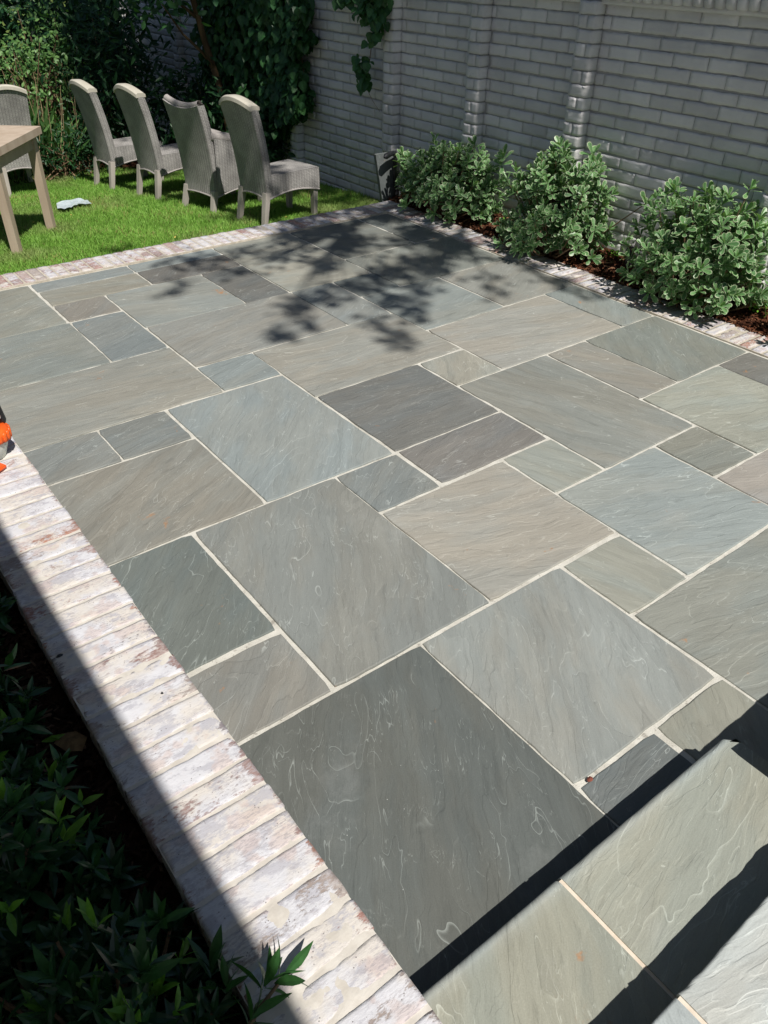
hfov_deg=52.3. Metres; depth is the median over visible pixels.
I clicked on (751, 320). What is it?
mulch
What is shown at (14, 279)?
brick border
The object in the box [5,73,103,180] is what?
strap leaf clump
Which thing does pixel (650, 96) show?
garden brick wall
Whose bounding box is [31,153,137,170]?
leaf litter
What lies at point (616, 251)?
clover weed
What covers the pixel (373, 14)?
hanging vine
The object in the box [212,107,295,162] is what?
dark undergrowth
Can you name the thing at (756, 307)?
clover weed
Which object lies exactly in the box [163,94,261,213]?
wicker armchair
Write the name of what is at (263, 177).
wicker chair
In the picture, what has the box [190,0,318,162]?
climbing vine
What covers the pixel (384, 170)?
stone offcut
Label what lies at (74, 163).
dark undergrowth
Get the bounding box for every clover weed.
[589,246,623,256]
[739,301,767,314]
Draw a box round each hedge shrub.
[0,0,92,163]
[0,21,22,84]
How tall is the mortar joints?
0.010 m
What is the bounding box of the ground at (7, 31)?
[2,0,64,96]
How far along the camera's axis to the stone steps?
1.63 m
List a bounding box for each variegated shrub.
[392,132,513,226]
[492,135,655,264]
[616,176,767,319]
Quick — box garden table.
[0,125,56,253]
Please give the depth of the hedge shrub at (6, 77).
8.71 m
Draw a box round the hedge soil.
[9,119,174,185]
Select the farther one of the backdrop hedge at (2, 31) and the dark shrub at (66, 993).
the backdrop hedge at (2, 31)
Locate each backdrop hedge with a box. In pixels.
[0,0,55,115]
[0,0,137,126]
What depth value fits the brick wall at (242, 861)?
1.57 m
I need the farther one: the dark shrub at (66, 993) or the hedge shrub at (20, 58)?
the hedge shrub at (20, 58)
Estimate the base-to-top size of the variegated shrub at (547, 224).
0.779 m
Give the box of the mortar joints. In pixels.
[1,213,767,826]
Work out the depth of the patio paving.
2.99 m
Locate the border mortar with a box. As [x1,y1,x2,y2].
[0,202,767,357]
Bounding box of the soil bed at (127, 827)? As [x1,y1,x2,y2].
[0,578,246,1023]
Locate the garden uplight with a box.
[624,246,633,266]
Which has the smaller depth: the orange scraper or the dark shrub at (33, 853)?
the dark shrub at (33, 853)
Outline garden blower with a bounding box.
[0,406,11,458]
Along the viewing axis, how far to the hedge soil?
8.77 m
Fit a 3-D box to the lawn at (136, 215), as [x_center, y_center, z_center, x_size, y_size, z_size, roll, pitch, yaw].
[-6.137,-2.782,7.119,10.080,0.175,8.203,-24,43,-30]
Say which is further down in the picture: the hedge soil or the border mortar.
the border mortar
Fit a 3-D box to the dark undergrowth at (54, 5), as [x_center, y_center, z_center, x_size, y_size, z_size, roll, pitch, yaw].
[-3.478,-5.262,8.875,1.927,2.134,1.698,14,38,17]
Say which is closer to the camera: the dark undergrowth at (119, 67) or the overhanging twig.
the overhanging twig
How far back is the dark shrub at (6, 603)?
2.02 m
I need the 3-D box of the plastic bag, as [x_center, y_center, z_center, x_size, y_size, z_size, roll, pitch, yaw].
[-2.877,-2.846,7.220,0.320,0.028,0.365,-24,43,-30]
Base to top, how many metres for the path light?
0.447 m
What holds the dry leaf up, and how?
on the bark mulch
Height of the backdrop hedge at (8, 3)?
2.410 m
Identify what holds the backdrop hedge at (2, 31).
on the hedge soil
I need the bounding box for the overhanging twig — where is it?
[191,936,312,1023]
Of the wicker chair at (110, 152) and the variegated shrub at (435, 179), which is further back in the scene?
the wicker chair at (110, 152)
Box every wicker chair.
[0,84,32,196]
[68,79,163,189]
[113,83,182,199]
[219,94,319,224]
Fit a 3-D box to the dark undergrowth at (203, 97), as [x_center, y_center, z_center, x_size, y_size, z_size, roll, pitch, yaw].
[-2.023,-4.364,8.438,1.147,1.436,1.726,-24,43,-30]
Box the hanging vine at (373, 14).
[331,0,393,109]
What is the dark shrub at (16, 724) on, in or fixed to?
on the soil bed at (127, 827)
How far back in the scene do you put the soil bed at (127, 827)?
1.63 m
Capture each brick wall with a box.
[0,437,441,1023]
[99,0,767,302]
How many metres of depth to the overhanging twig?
1.23 m
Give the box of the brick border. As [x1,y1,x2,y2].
[0,200,767,355]
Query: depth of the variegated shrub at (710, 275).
4.53 m
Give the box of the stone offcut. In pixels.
[374,150,398,201]
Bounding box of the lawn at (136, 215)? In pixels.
[0,170,376,273]
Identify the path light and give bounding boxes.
[383,151,399,198]
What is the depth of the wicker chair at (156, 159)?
7.26 m
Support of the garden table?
on the lawn at (136, 215)
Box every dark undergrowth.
[0,0,174,141]
[29,98,116,179]
[36,0,191,163]
[133,26,232,170]
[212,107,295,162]
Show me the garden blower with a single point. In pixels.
(5, 433)
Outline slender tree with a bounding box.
[82,0,227,130]
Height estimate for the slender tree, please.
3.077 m
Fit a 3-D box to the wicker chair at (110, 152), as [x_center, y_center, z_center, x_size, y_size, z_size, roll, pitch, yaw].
[-2.675,-3.815,7.864,0.732,0.990,0.409,-29,45,-34]
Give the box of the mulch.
[388,191,767,336]
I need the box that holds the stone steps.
[422,739,767,1023]
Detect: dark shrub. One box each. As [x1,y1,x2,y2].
[0,590,16,650]
[0,644,64,813]
[0,744,156,1020]
[0,885,243,1023]
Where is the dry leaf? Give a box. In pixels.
[54,731,86,750]
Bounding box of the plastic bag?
[56,198,91,208]
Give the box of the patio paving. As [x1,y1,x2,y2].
[0,214,767,994]
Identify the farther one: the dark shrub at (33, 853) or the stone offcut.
the stone offcut
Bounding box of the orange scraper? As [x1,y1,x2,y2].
[0,463,6,471]
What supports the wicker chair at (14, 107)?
on the lawn at (136, 215)

